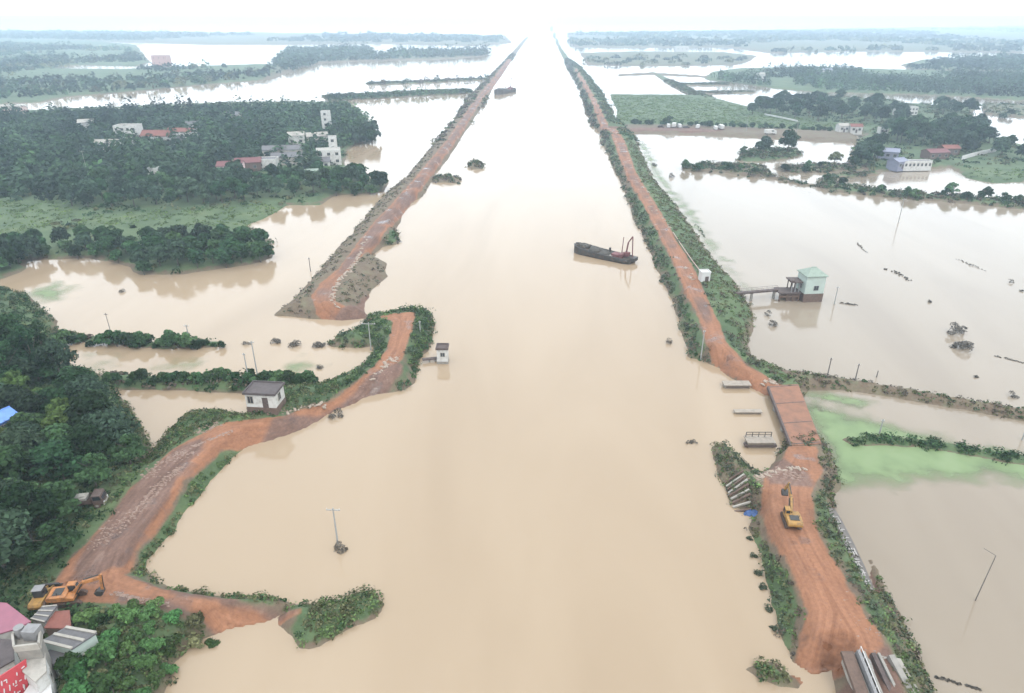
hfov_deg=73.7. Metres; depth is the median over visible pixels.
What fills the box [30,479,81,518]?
broadleaf tree
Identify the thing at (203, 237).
village tree
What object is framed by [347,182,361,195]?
village tree
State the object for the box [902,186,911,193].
bush
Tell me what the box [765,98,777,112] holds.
roadside tree
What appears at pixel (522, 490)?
canal water
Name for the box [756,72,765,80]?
house
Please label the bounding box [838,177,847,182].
bush
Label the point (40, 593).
wheel loader
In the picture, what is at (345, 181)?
village tree
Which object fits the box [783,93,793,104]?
roadside tree
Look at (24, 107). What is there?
house
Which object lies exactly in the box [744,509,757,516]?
tarpaulin
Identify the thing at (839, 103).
roadside tree
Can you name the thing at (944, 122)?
roadside tree
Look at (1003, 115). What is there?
roadside tree
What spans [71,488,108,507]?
truck
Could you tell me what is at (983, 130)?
roadside tree
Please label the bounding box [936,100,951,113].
roadside tree
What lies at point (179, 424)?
grass
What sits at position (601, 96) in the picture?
grass
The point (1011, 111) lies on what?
roadside tree
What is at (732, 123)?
bush
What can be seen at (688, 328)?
undergrowth
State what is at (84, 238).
village tree
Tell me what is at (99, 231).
village tree
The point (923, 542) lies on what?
flood water
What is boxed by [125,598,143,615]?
shrub
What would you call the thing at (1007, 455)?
undergrowth
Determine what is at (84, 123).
house
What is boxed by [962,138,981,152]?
roadside tree
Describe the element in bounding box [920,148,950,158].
house
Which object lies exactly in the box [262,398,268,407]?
door
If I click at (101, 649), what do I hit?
shrub
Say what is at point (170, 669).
shrub
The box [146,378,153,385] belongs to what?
bush
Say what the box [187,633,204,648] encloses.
shrub
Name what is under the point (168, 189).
village tree
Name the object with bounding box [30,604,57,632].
grey shed
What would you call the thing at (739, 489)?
timber baulk
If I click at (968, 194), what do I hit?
bush
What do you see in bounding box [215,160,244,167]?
house
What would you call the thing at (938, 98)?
roadside tree
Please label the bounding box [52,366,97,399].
broadleaf tree
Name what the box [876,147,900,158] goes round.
house
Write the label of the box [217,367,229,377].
bush
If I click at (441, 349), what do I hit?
gauge hut
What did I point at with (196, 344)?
bush
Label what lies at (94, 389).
broadleaf tree
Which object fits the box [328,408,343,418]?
drowned bush
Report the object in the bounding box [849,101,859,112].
roadside tree
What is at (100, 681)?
shrub
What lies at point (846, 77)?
woodland
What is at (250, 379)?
bush
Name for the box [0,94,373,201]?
woodland
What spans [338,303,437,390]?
undergrowth
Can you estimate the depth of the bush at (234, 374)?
141.98 m
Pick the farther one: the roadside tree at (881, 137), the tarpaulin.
the roadside tree at (881, 137)
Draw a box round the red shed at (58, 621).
[44,610,72,635]
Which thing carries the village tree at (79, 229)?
on the ground at (268, 607)
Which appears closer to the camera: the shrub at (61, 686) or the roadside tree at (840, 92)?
the shrub at (61, 686)
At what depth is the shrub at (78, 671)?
75.29 m
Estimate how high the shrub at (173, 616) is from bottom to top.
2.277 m
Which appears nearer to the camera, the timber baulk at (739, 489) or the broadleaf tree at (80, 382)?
the timber baulk at (739, 489)
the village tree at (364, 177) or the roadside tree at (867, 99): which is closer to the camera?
the village tree at (364, 177)
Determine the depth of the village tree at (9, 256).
205.15 m
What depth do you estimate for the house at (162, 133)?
399.46 m
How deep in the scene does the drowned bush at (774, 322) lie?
171.17 m
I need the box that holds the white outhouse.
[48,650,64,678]
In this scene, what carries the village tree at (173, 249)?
on the ground at (268, 607)
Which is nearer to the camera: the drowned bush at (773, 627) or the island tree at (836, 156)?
the drowned bush at (773, 627)
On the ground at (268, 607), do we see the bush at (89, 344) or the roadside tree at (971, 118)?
the roadside tree at (971, 118)
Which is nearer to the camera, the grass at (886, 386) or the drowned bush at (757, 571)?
the drowned bush at (757, 571)
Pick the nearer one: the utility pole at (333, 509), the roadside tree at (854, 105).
the utility pole at (333, 509)
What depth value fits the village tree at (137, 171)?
299.38 m
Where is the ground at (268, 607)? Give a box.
[0,19,1023,692]
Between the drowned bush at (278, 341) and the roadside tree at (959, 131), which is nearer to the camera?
the drowned bush at (278, 341)
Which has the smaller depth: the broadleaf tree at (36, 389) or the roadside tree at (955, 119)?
the broadleaf tree at (36, 389)
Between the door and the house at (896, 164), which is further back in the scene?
the house at (896, 164)
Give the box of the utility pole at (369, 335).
[361,322,374,350]
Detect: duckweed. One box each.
[33,285,59,298]
[289,364,302,369]
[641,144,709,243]
[808,406,1023,484]
[813,394,865,406]
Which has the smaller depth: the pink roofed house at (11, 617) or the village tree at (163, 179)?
the pink roofed house at (11, 617)
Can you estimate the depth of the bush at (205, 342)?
160.05 m
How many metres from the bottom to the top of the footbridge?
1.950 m
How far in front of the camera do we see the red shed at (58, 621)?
81.70 m
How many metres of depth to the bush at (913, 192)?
288.48 m
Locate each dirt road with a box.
[56,59,510,634]
[579,75,779,393]
[760,447,888,683]
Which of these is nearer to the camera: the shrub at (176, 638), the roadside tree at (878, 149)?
the shrub at (176, 638)
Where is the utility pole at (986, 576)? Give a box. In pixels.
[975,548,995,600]
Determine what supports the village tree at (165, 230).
on the ground at (268, 607)
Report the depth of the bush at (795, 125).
459.91 m
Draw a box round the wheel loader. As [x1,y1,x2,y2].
[27,582,62,610]
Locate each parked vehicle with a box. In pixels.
[718,124,724,129]
[764,129,776,134]
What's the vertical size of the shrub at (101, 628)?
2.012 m
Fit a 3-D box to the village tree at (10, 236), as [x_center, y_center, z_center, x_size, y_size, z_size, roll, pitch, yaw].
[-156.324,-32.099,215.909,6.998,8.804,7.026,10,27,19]
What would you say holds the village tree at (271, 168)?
on the ground at (268, 607)
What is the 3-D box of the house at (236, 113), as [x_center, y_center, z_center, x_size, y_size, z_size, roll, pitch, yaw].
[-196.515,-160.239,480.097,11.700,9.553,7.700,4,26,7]
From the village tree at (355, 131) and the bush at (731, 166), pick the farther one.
the village tree at (355, 131)
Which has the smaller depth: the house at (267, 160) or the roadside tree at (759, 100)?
the house at (267, 160)
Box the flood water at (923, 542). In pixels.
[547,20,1023,692]
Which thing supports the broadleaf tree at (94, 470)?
on the ground at (268, 607)
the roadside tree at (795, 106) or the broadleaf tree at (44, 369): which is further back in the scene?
the roadside tree at (795, 106)
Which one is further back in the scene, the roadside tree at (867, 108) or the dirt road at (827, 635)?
the roadside tree at (867, 108)
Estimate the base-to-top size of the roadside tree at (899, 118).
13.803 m
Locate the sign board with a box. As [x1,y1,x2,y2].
[0,659,27,692]
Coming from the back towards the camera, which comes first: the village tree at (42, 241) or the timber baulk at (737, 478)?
the village tree at (42, 241)
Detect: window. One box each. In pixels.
[49,668,53,682]
[246,396,253,403]
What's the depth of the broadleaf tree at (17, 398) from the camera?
118.77 m
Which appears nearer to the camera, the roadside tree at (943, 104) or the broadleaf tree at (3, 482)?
the broadleaf tree at (3, 482)
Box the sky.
[0,0,1023,18]
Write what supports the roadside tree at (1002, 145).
on the ground at (268, 607)
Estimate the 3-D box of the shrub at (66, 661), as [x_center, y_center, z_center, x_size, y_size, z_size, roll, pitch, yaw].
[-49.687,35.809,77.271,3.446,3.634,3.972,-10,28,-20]
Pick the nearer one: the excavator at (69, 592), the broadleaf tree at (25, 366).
the excavator at (69, 592)
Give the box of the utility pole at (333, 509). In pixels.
[326,508,339,542]
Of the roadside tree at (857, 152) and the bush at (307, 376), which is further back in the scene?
the roadside tree at (857, 152)
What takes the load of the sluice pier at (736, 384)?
on the ground at (268, 607)
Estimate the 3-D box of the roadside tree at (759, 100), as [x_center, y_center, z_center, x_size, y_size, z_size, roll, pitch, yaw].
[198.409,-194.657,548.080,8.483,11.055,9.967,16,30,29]
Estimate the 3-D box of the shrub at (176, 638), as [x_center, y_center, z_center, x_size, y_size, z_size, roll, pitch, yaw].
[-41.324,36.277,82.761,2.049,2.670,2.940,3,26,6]
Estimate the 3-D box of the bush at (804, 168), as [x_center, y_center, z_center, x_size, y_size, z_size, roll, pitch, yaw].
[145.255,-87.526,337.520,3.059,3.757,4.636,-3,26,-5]
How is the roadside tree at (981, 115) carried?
on the ground at (268, 607)
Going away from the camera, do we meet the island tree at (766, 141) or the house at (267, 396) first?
the house at (267, 396)
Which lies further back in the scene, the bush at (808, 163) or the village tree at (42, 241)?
the bush at (808, 163)
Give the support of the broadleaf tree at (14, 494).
on the ground at (268, 607)
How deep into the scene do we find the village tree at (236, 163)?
307.65 m
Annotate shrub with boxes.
[53,651,86,674]
[58,681,65,692]
[60,678,93,692]
[61,656,89,682]
[71,607,102,625]
[84,638,117,668]
[84,668,121,692]
[87,613,104,629]
[95,624,107,635]
[96,627,120,645]
[97,667,107,672]
[107,602,121,616]
[109,658,129,679]
[112,675,137,692]
[117,606,141,624]
[117,640,137,657]
[124,626,144,640]
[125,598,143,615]
[127,652,157,669]
[131,687,151,692]
[138,603,155,621]
[138,635,166,651]
[143,619,155,634]
[146,596,164,617]
[146,668,165,689]
[159,662,179,674]
[161,608,182,623]
[161,633,181,657]
[185,610,205,630]
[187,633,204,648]
[204,637,220,648]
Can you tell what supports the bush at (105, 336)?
on the ground at (268, 607)
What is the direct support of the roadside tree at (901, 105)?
on the ground at (268, 607)
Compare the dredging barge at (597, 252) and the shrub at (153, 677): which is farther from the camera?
the dredging barge at (597, 252)
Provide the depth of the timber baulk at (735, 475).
112.38 m
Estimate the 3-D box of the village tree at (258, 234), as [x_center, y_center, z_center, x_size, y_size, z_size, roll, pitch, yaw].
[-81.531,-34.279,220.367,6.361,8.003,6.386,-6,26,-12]
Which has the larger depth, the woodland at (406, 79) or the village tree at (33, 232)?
the woodland at (406, 79)
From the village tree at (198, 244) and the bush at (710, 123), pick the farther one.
the bush at (710, 123)
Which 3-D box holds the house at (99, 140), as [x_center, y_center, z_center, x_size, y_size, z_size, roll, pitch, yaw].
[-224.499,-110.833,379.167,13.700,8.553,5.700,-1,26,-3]
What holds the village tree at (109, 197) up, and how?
on the ground at (268, 607)
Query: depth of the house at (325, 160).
339.78 m
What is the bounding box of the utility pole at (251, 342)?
[249,341,257,373]
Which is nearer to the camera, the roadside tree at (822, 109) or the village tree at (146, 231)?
the village tree at (146, 231)
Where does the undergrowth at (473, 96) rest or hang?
on the ground at (268, 607)
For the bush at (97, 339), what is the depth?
160.08 m
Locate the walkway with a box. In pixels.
[735,285,778,300]
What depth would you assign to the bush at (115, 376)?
142.97 m
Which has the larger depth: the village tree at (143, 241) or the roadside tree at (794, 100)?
the roadside tree at (794, 100)
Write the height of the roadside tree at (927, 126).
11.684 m
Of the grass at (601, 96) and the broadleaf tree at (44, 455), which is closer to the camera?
the broadleaf tree at (44, 455)
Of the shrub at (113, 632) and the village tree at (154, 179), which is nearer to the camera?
the shrub at (113, 632)
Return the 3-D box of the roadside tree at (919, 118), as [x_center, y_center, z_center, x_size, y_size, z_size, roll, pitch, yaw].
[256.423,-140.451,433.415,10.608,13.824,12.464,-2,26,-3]
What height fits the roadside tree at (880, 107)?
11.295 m
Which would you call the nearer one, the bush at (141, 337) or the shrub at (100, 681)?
the shrub at (100, 681)
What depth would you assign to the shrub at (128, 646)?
79.33 m
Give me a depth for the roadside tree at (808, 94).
587.59 m
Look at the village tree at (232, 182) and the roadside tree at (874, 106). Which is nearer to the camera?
the village tree at (232, 182)
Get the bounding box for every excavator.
[45,573,104,608]
[780,482,802,529]
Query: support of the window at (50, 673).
in the white house at (39, 675)
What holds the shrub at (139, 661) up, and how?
on the ground at (268, 607)
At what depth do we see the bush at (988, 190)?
286.61 m
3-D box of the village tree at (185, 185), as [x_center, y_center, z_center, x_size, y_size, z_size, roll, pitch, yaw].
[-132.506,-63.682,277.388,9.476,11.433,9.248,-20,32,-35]
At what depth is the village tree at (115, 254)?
212.66 m
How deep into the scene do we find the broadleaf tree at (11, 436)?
107.02 m
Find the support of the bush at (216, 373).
on the ground at (268, 607)
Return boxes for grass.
[105,334,342,692]
[281,142,442,316]
[567,58,640,145]
[627,140,809,394]
[709,430,936,692]
[783,368,1023,418]
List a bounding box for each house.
[0,105,27,112]
[0,406,16,427]
[0,602,30,639]
[0,639,19,674]
[11,623,56,678]
[22,654,56,692]
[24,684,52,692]
[43,625,98,657]
[77,119,93,127]
[93,139,120,150]
[112,123,142,144]
[139,130,177,145]
[147,166,158,174]
[150,55,171,65]
[166,127,197,139]
[185,120,198,128]
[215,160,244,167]
[222,111,241,122]
[234,157,261,171]
[242,380,285,414]
[261,156,279,168]
[262,144,302,155]
[270,151,302,164]
[287,131,304,144]
[305,131,328,145]
[315,157,329,165]
[316,147,341,164]
[320,110,331,128]
[328,135,336,146]
[674,46,688,51]
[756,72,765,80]
[796,266,828,301]
[835,123,849,131]
[849,123,863,134]
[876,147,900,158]
[877,127,888,133]
[886,157,908,171]
[903,159,932,170]
[910,106,918,114]
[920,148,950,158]
[937,144,961,154]
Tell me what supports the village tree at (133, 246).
on the ground at (268, 607)
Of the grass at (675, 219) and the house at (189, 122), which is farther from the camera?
the house at (189, 122)
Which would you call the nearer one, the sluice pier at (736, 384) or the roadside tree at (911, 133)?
the sluice pier at (736, 384)
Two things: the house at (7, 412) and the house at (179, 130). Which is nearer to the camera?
the house at (7, 412)
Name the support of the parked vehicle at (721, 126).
on the ground at (268, 607)
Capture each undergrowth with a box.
[0,96,1023,274]
[0,286,120,692]
[67,77,1023,392]
[286,584,792,684]
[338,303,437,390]
[430,53,515,144]
[564,58,612,145]
[604,142,783,383]
[847,429,1023,465]
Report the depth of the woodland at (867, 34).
2135.34 m
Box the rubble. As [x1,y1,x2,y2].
[87,352,887,664]
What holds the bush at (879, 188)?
on the ground at (268, 607)
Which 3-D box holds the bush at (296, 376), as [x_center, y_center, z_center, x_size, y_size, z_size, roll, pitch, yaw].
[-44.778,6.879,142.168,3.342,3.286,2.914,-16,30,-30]
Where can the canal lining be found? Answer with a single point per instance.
(781, 117)
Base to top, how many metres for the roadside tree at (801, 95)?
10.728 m
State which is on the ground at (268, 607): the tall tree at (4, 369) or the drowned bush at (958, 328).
the tall tree at (4, 369)
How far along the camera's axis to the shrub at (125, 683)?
75.22 m
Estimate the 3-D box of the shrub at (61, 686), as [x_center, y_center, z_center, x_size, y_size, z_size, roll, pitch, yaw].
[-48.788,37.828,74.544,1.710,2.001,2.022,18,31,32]
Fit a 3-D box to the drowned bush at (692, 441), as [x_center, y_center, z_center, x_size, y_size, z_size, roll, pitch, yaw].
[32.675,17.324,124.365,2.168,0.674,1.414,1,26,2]
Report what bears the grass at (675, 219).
on the ground at (268, 607)
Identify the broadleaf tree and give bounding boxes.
[0,370,29,388]
[0,383,9,408]
[0,384,43,415]
[0,420,43,446]
[0,425,47,474]
[0,444,31,480]
[0,476,27,512]
[0,481,58,542]
[0,506,33,568]
[2,356,37,379]
[4,412,46,427]
[4,477,38,488]
[10,519,81,565]
[22,358,59,378]
[26,437,87,480]
[29,387,71,416]
[30,387,41,394]
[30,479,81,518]
[33,338,78,372]
[36,410,70,429]
[37,422,75,463]
[45,397,70,416]
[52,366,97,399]
[61,423,114,461]
[63,374,110,396]
[63,390,113,427]
[70,388,108,411]
[70,452,112,486]
[81,404,140,443]
[104,433,147,464]
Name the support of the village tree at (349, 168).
on the ground at (268, 607)
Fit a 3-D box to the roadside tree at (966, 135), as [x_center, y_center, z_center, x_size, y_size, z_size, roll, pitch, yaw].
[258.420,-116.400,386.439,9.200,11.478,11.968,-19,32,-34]
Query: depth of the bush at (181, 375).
142.65 m
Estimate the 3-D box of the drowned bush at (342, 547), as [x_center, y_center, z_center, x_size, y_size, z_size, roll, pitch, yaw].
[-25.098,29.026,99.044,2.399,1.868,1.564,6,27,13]
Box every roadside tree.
[747,102,758,113]
[754,97,763,109]
[760,102,768,111]
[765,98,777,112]
[772,92,784,99]
[775,97,784,111]
[778,89,790,94]
[778,105,789,114]
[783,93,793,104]
[788,98,803,111]
[790,102,802,117]
[798,93,807,98]
[804,99,816,115]
[805,92,812,99]
[812,104,829,121]
[813,91,826,104]
[835,88,846,97]
[835,104,848,118]
[836,100,847,105]
[848,155,860,166]
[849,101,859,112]
[849,149,863,159]
[850,97,861,105]
[855,144,868,150]
[856,141,870,147]
[857,103,873,120]
[863,96,871,102]
[863,102,876,115]
[863,150,873,164]
[864,136,880,142]
[867,139,876,147]
[869,98,883,107]
[870,108,879,117]
[870,144,885,157]
[871,93,885,104]
[873,133,887,143]
[877,106,891,121]
[878,104,891,118]
[881,117,897,129]
[881,132,889,142]
[890,119,903,140]
[890,120,913,142]
[891,100,899,109]
[891,116,909,135]
[895,102,909,110]
[898,108,911,117]
[903,127,918,144]
[907,114,926,123]
[914,124,923,142]
[921,122,934,140]
[925,128,946,146]
[930,132,947,147]
[933,95,945,103]
[935,119,949,127]
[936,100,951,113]
[937,118,956,127]
[938,97,951,111]
[943,112,957,119]
[943,133,960,144]
[949,127,969,144]
[950,101,965,111]
[950,115,962,124]
[957,114,976,122]
[959,130,981,149]
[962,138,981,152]
[963,97,978,111]
[967,123,978,130]
[970,103,981,112]
[973,118,991,125]
[974,113,987,118]
[976,124,995,141]
[985,128,999,142]
[990,139,1011,154]
[995,136,1011,153]
[998,113,1007,117]
[1007,109,1015,115]
[1009,135,1018,144]
[1014,143,1023,157]
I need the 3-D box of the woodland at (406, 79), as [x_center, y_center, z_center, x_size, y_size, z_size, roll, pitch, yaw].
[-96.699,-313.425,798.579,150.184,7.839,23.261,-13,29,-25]
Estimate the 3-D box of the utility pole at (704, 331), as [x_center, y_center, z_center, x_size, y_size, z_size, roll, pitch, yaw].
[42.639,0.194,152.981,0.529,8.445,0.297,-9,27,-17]
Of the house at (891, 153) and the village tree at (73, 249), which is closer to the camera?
the village tree at (73, 249)
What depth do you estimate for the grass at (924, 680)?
92.35 m
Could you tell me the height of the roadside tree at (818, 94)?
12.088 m
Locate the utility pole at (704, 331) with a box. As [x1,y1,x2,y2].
[700,330,705,359]
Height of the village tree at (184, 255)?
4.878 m
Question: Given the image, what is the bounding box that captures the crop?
[0,95,1023,233]
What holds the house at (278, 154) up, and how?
on the ground at (268, 607)
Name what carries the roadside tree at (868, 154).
on the ground at (268, 607)
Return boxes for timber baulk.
[724,470,743,484]
[725,473,744,488]
[726,475,746,491]
[728,478,747,494]
[729,483,748,496]
[730,488,749,501]
[732,493,750,503]
[732,501,750,507]
[734,508,751,511]
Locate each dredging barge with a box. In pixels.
[494,78,516,94]
[574,236,637,263]
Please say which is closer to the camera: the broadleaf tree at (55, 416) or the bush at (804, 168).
the broadleaf tree at (55, 416)
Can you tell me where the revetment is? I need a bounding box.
[826,506,873,591]
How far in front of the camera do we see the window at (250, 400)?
127.09 m
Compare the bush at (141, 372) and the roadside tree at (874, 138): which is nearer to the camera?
the bush at (141, 372)
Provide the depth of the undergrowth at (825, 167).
332.41 m
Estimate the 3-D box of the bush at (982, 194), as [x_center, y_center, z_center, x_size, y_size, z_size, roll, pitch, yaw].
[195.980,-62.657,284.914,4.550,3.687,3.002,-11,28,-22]
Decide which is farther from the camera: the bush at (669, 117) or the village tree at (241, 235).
the bush at (669, 117)
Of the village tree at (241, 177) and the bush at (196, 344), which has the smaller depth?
the bush at (196, 344)
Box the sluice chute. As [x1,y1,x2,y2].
[840,646,918,692]
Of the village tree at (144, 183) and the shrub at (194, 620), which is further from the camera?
the village tree at (144, 183)
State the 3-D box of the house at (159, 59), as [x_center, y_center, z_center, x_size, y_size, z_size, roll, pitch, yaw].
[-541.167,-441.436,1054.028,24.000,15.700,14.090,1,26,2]
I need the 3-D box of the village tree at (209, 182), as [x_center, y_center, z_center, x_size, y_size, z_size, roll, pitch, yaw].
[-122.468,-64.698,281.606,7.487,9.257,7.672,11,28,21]
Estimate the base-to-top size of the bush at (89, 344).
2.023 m
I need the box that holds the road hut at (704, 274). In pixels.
[698,269,710,281]
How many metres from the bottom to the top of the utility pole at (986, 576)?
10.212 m
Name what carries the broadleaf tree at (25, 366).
on the ground at (268, 607)
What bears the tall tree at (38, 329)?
on the ground at (268, 607)
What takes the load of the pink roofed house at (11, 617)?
on the ground at (268, 607)
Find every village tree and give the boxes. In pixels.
[0,236,7,252]
[0,250,16,267]
[0,256,8,267]
[5,231,25,244]
[6,242,25,263]
[14,234,42,260]
[22,228,42,235]
[36,244,51,257]
[37,236,46,244]
[50,227,70,242]
[57,240,71,252]
[58,183,79,205]
[67,244,82,259]
[72,224,91,245]
[74,232,93,250]
[75,175,101,202]
[75,189,93,206]
[86,243,99,256]
[89,168,110,179]
[91,225,112,240]
[93,177,108,196]
[94,235,116,252]
[102,192,119,206]
[105,175,113,186]
[106,233,118,248]
[109,249,122,262]
[110,169,126,177]
[112,228,123,235]
[113,235,130,252]
[116,180,142,206]
[121,240,137,250]
[125,242,145,252]
[129,166,147,176]
[129,248,149,262]
[133,178,153,200]
[135,260,152,274]
[136,226,157,237]
[137,235,150,249]
[143,185,163,204]
[145,242,169,265]
[146,174,158,185]
[154,171,168,182]
[157,227,170,233]
[158,165,175,176]
[159,176,171,187]
[159,237,186,265]
[164,187,177,194]
[164,190,177,202]
[165,231,181,241]
[170,224,189,237]
[174,170,181,176]
[174,176,196,201]
[181,169,200,182]
[181,247,189,259]
[186,248,204,267]
[188,222,212,238]
[189,164,205,182]
[190,239,204,250]
[192,232,210,249]
[202,166,216,174]
[206,178,220,199]
[206,239,220,248]
[208,180,229,202]
[209,228,225,239]
[213,224,229,230]
[215,166,234,190]
[215,246,235,267]
[222,176,241,197]
[225,159,243,169]
[229,240,248,263]
[232,225,249,242]
[233,174,247,183]
[233,183,249,200]
[234,229,252,242]
[236,167,253,181]
[246,240,268,261]
[248,228,268,244]
[251,171,260,178]
[260,173,270,192]
[264,163,279,176]
[265,176,284,195]
[265,245,274,256]
[275,174,287,182]
[279,166,291,174]
[286,170,301,181]
[286,174,302,191]
[287,181,299,193]
[290,164,305,182]
[302,169,321,192]
[309,160,323,169]
[317,168,329,175]
[327,179,341,195]
[328,168,343,179]
[337,122,347,132]
[340,169,351,179]
[341,177,352,187]
[342,164,353,172]
[345,125,364,144]
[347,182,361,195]
[350,169,364,180]
[355,163,368,180]
[357,180,364,190]
[358,132,366,143]
[358,173,368,183]
[362,120,381,141]
[364,184,377,192]
[366,129,378,143]
[368,171,373,178]
[370,169,387,190]
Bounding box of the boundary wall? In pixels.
[961,149,995,159]
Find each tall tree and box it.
[0,313,38,356]
[0,314,7,354]
[0,341,21,378]
[4,322,46,381]
[25,319,52,347]
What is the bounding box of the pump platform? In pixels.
[774,277,802,300]
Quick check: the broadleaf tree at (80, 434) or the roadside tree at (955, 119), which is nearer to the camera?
the broadleaf tree at (80, 434)
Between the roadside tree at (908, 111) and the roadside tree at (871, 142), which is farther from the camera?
the roadside tree at (908, 111)
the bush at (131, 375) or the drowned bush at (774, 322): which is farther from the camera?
the drowned bush at (774, 322)
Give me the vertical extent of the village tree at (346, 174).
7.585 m
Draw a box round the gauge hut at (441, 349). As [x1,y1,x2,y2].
[435,343,448,363]
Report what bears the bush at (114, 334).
on the ground at (268, 607)
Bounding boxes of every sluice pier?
[722,381,751,388]
[733,409,762,413]
[743,432,776,447]
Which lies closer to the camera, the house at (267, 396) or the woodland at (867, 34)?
the house at (267, 396)
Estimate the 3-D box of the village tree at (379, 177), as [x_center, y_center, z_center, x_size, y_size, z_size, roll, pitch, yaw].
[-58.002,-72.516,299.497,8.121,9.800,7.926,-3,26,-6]
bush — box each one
[49,329,70,342]
[65,335,76,344]
[74,333,86,342]
[84,341,95,346]
[93,333,103,344]
[100,330,112,344]
[101,372,113,383]
[105,330,122,346]
[110,372,122,380]
[114,331,132,346]
[124,378,133,385]
[127,371,137,379]
[128,336,140,347]
[132,330,150,344]
[134,368,147,378]
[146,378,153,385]
[151,342,159,347]
[154,335,165,346]
[156,372,164,378]
[160,329,180,345]
[160,372,176,381]
[176,371,189,381]
[177,331,197,347]
[186,371,195,380]
[190,339,202,349]
[193,371,204,382]
[202,339,209,344]
[202,371,213,381]
[212,368,222,379]
[214,340,225,347]
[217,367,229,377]
[230,371,241,380]
[238,372,253,382]
[244,368,255,374]
[248,376,262,381]
[255,370,272,380]
[266,369,286,382]
[270,338,280,343]
[276,370,294,384]
[287,340,300,347]
[291,373,302,383]
[294,370,316,383]
[312,341,325,347]
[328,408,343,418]
[334,541,347,553]
[630,119,638,123]
[663,115,672,123]
[681,159,690,166]
[686,439,697,443]
[696,163,703,170]
[707,120,713,126]
[727,164,735,168]
[728,120,736,125]
[740,146,747,151]
[751,167,759,172]
[754,569,761,575]
[759,582,767,589]
[764,603,773,612]
[769,320,777,326]
[769,624,776,631]
[780,163,789,169]
[792,123,800,129]
[802,166,809,170]
[804,160,814,166]
[815,124,823,130]
[822,173,831,179]
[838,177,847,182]
[858,187,866,192]
[875,184,886,191]
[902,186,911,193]
[908,188,920,196]
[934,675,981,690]
[940,190,947,195]
[944,182,959,192]
[947,322,967,334]
[950,341,973,351]
[959,191,973,198]
[977,192,986,198]
[978,186,994,196]
[1001,192,1012,200]
[1008,391,1019,398]
[1013,194,1023,200]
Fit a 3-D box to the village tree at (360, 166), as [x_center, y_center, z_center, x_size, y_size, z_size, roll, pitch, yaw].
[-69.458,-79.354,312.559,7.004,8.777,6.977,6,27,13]
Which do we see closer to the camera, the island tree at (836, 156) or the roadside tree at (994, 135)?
the island tree at (836, 156)
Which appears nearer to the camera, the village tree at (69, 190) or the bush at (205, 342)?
the bush at (205, 342)
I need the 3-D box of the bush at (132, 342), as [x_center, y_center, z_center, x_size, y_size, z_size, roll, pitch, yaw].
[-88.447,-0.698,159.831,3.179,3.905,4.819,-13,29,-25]
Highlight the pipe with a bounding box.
[673,232,698,269]
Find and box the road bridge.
[767,384,821,445]
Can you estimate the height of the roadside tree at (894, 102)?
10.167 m
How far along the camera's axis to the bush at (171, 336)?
158.05 m
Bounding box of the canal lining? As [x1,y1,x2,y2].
[764,113,797,121]
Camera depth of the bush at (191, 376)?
141.95 m
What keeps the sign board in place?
on the ground at (268, 607)
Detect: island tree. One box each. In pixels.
[755,135,773,151]
[778,129,800,151]
[827,151,843,160]
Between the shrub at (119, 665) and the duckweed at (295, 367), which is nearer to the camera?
the shrub at (119, 665)
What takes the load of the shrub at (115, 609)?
on the ground at (268, 607)
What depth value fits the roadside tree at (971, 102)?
536.87 m
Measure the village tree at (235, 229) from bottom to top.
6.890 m
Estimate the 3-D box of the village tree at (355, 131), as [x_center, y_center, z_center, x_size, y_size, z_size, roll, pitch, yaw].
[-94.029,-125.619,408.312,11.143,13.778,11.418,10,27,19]
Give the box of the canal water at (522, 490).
[0,20,835,692]
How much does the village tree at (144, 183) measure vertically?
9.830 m
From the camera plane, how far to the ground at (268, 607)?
248.00 m
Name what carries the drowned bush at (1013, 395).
in the flood water at (923, 542)
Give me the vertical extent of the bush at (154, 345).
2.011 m
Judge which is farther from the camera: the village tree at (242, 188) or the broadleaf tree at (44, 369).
the village tree at (242, 188)
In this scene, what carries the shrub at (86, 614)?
on the ground at (268, 607)
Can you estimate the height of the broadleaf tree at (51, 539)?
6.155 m
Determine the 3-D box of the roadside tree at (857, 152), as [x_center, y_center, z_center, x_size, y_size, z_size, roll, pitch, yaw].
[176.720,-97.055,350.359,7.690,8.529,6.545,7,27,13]
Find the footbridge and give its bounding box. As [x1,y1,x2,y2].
[422,357,436,361]
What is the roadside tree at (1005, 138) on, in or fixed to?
on the ground at (268, 607)
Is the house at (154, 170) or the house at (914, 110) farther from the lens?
the house at (914, 110)
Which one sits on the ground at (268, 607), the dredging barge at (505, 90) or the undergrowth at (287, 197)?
the undergrowth at (287, 197)
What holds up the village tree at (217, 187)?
on the ground at (268, 607)
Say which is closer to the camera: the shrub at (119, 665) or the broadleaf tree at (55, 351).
the shrub at (119, 665)
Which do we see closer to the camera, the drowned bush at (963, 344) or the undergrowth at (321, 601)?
the undergrowth at (321, 601)
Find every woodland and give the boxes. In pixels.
[0,29,505,41]
[0,41,280,98]
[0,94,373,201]
[267,41,492,70]
[325,86,471,100]
[367,73,488,84]
[567,26,1023,52]
[583,53,747,65]
[711,61,1023,96]
[906,51,1023,69]

